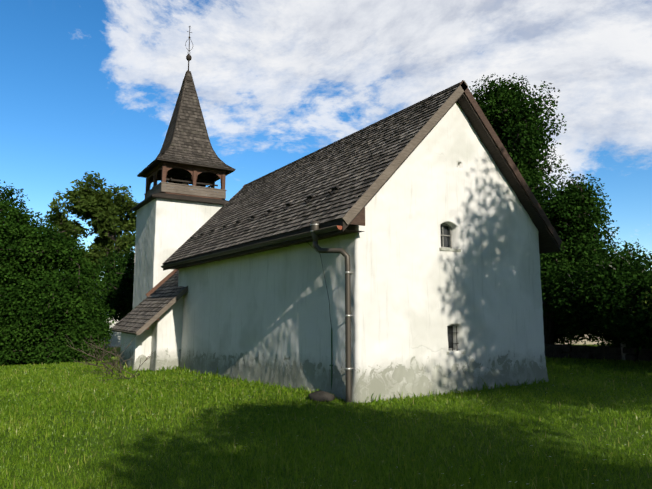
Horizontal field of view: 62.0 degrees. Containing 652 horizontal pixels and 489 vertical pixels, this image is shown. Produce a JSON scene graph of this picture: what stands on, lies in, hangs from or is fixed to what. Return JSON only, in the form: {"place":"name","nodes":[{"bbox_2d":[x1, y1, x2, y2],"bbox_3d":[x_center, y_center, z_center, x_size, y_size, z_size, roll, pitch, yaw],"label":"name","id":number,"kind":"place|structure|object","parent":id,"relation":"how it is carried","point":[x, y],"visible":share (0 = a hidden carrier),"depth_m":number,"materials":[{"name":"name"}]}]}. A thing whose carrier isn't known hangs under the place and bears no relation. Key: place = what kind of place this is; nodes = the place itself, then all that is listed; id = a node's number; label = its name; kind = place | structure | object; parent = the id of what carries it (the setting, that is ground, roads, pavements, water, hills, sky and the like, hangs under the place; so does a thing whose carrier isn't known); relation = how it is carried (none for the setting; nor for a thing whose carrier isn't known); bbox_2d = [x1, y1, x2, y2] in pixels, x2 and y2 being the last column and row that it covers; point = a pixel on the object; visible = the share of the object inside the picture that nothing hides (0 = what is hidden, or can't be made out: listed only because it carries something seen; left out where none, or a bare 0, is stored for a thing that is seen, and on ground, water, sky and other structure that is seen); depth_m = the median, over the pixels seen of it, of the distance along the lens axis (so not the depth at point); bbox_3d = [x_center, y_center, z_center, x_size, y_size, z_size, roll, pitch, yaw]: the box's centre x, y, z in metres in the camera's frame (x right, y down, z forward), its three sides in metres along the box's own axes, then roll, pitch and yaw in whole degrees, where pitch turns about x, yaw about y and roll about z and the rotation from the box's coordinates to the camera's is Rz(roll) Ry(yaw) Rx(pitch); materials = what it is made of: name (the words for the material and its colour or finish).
{"place":"outdoors","nodes":[
{"label":"outdoors","id":0,"kind":"place"},
{"bbox_2d":[120,296,182,370],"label":"porch walls","id":1,"kind":"structure","parent":0,"point":[166,336],"depth_m":19.16,"materials":[{"name":"white paint"}]},
{"bbox_2d":[112,270,184,331],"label":"porch roof shingles","id":2,"kind":"object","parent":1,"relation":"on","point":[146,310],"visible":0.81,"depth_m":20.38,"materials":[{"name":"wood"}]},
{"bbox_2d":[111,286,187,334],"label":"roof fascia","id":3,"kind":"structure","parent":1,"relation":"attached to","point":[144,327],"depth_m":18.57,"materials":[{"name":"wood"}]},
{"bbox_2d":[145,270,177,329],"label":"porch beams","id":4,"kind":"structure","parent":1,"relation":"on","point":[153,289],"depth_m":22.68,"materials":[{"name":"brown wood"}]},
{"bbox_2d":[150,162,217,187],"bbox_3d":[-6.657,-2.728,25.559,2.940,1.470,2.940,4,-8,-32],"label":"belfry opening","id":5,"kind":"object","parent":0,"point":[182,173],"depth_m":25.38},
{"bbox_2d":[0,344,651,488],"bbox_3d":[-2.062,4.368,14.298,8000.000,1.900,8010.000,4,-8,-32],"label":"ground","id":6,"kind":"structure","parent":0,"point":[189,430],"depth_m":7.45,"materials":[{"name":"green plant"}]},
{"bbox_2d":[0,180,61,365],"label":"bush","id":7,"kind":"object","parent":6,"relation":"on","point":[12,218],"visible":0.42,"depth_m":25.55,"materials":[{"name":"green plant"}]},
{"bbox_2d":[0,211,109,365],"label":"bush","id":8,"kind":"object","parent":6,"relation":"on","point":[74,277],"visible":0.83,"depth_m":25.37,"materials":[{"name":"green plant"}]},
{"bbox_2d":[46,293,116,362],"bbox_3d":[-12.526,4.380,27.298,3.657,3.853,4.926,4,-8,-32],"label":"bush","id":9,"kind":"object","parent":6,"relation":"on","point":[97,328],"visible":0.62,"depth_m":26.07,"materials":[{"name":"green plant"}]},
{"bbox_2d":[38,171,138,296],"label":"tree","id":10,"kind":"object","parent":6,"relation":"on","point":[111,223],"visible":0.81,"depth_m":40.88,"materials":[{"name":"green plant"}]},
{"bbox_2d":[65,336,153,380],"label":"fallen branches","id":11,"kind":"object","parent":6,"relation":"on","point":[109,363],"visible":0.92,"depth_m":17.28,"materials":[{"name":"brown wood"}]},
{"bbox_2d":[90,243,134,324],"bbox_3d":[-13.718,3.711,38.242,6.086,8.306,6.336,4,-8,-32],"label":"tree","id":12,"kind":"object","parent":6,"relation":"on","point":[119,274],"visible":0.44,"depth_m":36.66,"materials":[{"name":"green plant"}]},
{"bbox_2d":[105,282,127,347],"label":"house walls","id":13,"kind":"structure","parent":6,"relation":"on","point":[116,338],"depth_m":49.78,"materials":[{"name":"white paint"}]},
{"bbox_2d":[121,328,151,360],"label":"link walls","id":14,"kind":"structure","parent":6,"relation":"on","point":[143,343],"depth_m":19.33,"materials":[{"name":"paint"}]},
{"bbox_2d":[133,198,223,308],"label":"tower walls","id":15,"kind":"structure","parent":6,"relation":"on","point":[166,229],"depth_m":23.54,"materials":[{"name":"white paint"}]},
{"bbox_2d":[130,193,227,210],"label":"tower cornice","id":16,"kind":"structure","parent":15,"relation":"attached to","point":[150,198],"depth_m":23.82,"materials":[{"name":"wood"}]},
{"bbox_2d":[145,160,226,199],"bbox_3d":[-6.657,-2.719,25.558,2.980,1.450,2.980,4,-8,-32],"label":"belfry","id":17,"kind":"object","parent":15,"relation":"on","point":[153,176],"visible":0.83,"depth_m":24.72,"materials":[{"name":"brown wood"}]},
{"bbox_2d":[144,182,226,198],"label":"belfry planks","id":18,"kind":"object","parent":17,"relation":"attached to","point":[183,189],"visible":0.54,"depth_m":24.24,"materials":[{"name":"wood"}]},
{"bbox_2d":[137,112,234,185],"bbox_3d":[-6.657,-5.841,25.932,3.560,5.040,3.560,4,-8,-32],"label":"spire","id":19,"kind":"object","parent":17,"relation":"on","point":[152,166],"visible":0.08,"depth_m":24.67,"materials":[{"name":"brown wood"}]},
{"bbox_2d":[156,70,235,169],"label":"spire hips","id":20,"kind":"object","parent":17,"relation":"on","point":[178,115],"visible":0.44,"depth_m":25.61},
{"bbox_2d":[137,76,185,175],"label":"spire shingles","id":21,"kind":"object","parent":20,"relation":"attached to","point":[168,139],"visible":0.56,"depth_m":25.55,"materials":[{"name":"wood"}]},
{"bbox_2d":[182,27,192,82],"bbox_3d":[-6.657,-9.242,26.338,0.540,2.910,0.540,4,-8,-32],"label":"finial","id":22,"kind":"object","parent":20,"relation":"on","point":[188,58],"visible":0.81,"depth_m":26.22,"materials":[{"name":"grey metal"}]},
{"bbox_2d":[158,73,234,169],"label":"spire shingles","id":23,"kind":"object","parent":20,"relation":"attached to","point":[189,144],"visible":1,"depth_m":25.12,"materials":[{"name":"wood"}]},
{"bbox_2d":[0,376,621,482],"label":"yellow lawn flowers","id":24,"kind":"object","parent":6,"relation":"on","point":[207,409],"visible":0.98,"depth_m":8.94,"materials":[{"name":"yellow plant"}]},
{"bbox_2d":[308,391,334,401],"bbox_3d":[-0.102,2.966,10.504,0.588,0.257,0.452,-4,-8,31],"label":"drain stone","id":25,"kind":"object","parent":6,"relation":"on","point":[321,396],"visible":0.79,"depth_m":10.35,"materials":[{"name":"grey stone"}]},
{"bbox_2d":[19,382,644,488],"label":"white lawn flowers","id":26,"kind":"object","parent":6,"relation":"on","point":[265,407],"visible":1,"depth_m":8.24,"materials":[{"name":"white plant"}]},
{"bbox_2d":[178,101,548,402],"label":"church walls","id":27,"kind":"structure","parent":6,"relation":"on","point":[265,316],"depth_m":12.07,"materials":[{"name":"white paint"}]},
{"bbox_2d":[161,225,339,267],"bbox_3d":[-2.897,0.260,15.107,0.159,0.123,11.880,4,-8,-32],"label":"gutter","id":28,"kind":"object","parent":27,"relation":"attached to","point":[301,235],"visible":0.96,"depth_m":12.82,"materials":[{"name":"metal"}]},
{"bbox_2d":[173,207,364,269],"bbox_3d":[-2.620,0.095,15.354,0.490,0.477,11.990,4,-8,-32],"label":"eaves board","id":29,"kind":"object","parent":27,"relation":"attached to","point":[359,219],"visible":0.64,"depth_m":12.00,"materials":[{"name":"brown wood"}]},
{"bbox_2d":[311,221,350,402],"bbox_3d":[0.080,1.382,10.536,0.842,3.741,0.191,-3,-8,25],"label":"downpipe","id":30,"kind":"object","parent":27,"relation":"attached to","point":[342,251],"visible":0.92,"depth_m":10.42,"materials":[{"name":"metal"}]},
{"bbox_2d":[329,328,332,387],"bbox_3d":[0.113,2.424,10.917,0.064,1.460,0.079,4,-8,-32],"label":"green conduit","id":31,"kind":"object","parent":27,"relation":"attached to","point":[331,365],"visible":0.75,"depth_m":10.94,"materials":[{"name":"metal"}]},
{"bbox_2d":[310,224,352,369],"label":"pipe brackets","id":32,"kind":"object","parent":27,"relation":"attached to","point":[350,272],"visible":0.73,"depth_m":10.46,"materials":[{"name":"metal"}]},
{"bbox_2d":[162,80,561,270],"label":"nave roof shingles","id":33,"kind":"object","parent":27,"relation":"on","point":[320,174],"visible":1,"depth_m":13.19,"materials":[{"name":"wood"}]},
{"bbox_2d":[188,186,338,241],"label":"snow guards","id":34,"kind":"object","parent":33,"relation":"on","point":[333,189],"visible":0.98,"depth_m":14.59,"materials":[{"name":"metal"}]},
{"bbox_2d":[245,82,459,185],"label":"nave ridge boards","id":35,"kind":"object","parent":33,"relation":"on","point":[453,86],"visible":0.25,"depth_m":15.30,"materials":[{"name":"brown wood"}]},
{"bbox_2d":[305,94,432,327],"bbox_3d":[1.018,-0.941,11.956,3.382,5.551,0.600,2,-7,-18],"label":"wire","id":36,"kind":"object","parent":27,"relation":"attached to","point":[352,172],"visible":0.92,"depth_m":12.21,"materials":[{"name":"metal"}]},
{"bbox_2d":[439,223,460,251],"bbox_3d":[2.653,-0.176,11.989,0.620,0.668,0.270,4,-8,-32],"label":"window","id":37,"kind":"structure","parent":27,"relation":"attached to","point":[446,237],"depth_m":12.13,"materials":[{"name":"paint"}]},
{"bbox_2d":[447,324,465,354],"bbox_3d":[2.721,2.038,11.767,0.560,0.658,0.270,4,-8,-32],"label":"window frame","id":38,"kind":"object","parent":27,"relation":"attached to","point":[450,336],"visible":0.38,"depth_m":11.88,"materials":[{"name":"paint"}]},
{"bbox_2d":[469,73,566,343],"bbox_3d":[7.746,-1.451,23.037,4.484,12.069,4.774,4,-8,-32],"label":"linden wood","id":39,"kind":"object","parent":6,"relation":"on","point":[519,125],"visible":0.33,"depth_m":22.44,"materials":[{"name":"green plant"}]},
{"bbox_2d":[512,143,619,344],"bbox_3d":[9.086,-0.018,22.440,5.437,9.053,5.551,4,-8,-32],"label":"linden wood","id":40,"kind":"object","parent":6,"relation":"on","point":[574,211],"visible":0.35,"depth_m":20.92,"materials":[{"name":"green plant"}]},
{"bbox_2d":[554,303,586,344],"bbox_3d":[9.971,3.183,24.484,4.010,3.556,4.476,4,-8,-32],"label":"bush","id":41,"kind":"object","parent":6,"relation":"on","point":[558,336],"visible":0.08,"depth_m":23.31,"materials":[{"name":"green plant"}]},
{"bbox_2d":[558,335,605,344],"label":"house walls","id":42,"kind":"structure","parent":6,"relation":"on","point":[579,342],"depth_m":33.88,"materials":[{"name":"white paint"}]},
{"bbox_2d":[563,325,619,345],"bbox_3d":[11.373,2.461,21.623,4.085,3.970,4.514,4,-8,-32],"label":"bush","id":43,"kind":"object","parent":6,"relation":"on","point":[574,338],"depth_m":21.98,"materials":[{"name":"green plant"}]},
{"bbox_2d":[541,236,651,359],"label":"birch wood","id":44,"kind":"object","parent":6,"relation":"on","point":[573,307],"visible":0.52,"depth_m":18.26,"materials":[{"name":"green plant"}]},
{"bbox_2d":[544,344,651,361],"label":"low wall","id":45,"kind":"structure","parent":6,"relation":"on","point":[607,352],"depth_m":19.31,"materials":[{"name":"grey stone"}]},
{"bbox_2d":[585,267,651,353],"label":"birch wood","id":46,"kind":"object","parent":6,"relation":"on","point":[629,317],"visible":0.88,"depth_m":16.13,"materials":[{"name":"green plant"}]},
{"bbox_2d":[594,257,650,346],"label":"bush","id":47,"kind":"object","parent":6,"relation":"on","point":[641,343],"depth_m":19.73,"materials":[{"name":"green plant"}]},
{"bbox_2d":[641,286,651,326],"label":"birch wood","id":48,"kind":"object","parent":6,"relation":"on","point":[642,301],"visible":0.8,"depth_m":14.86,"materials":[{"name":"green plant"}]},
{"bbox_2d":[0,0,651,280],"label":"sky","id":49,"kind":"structure","parent":0,"point":[87,86],"materials":[{"name":"blue"}]}
]}

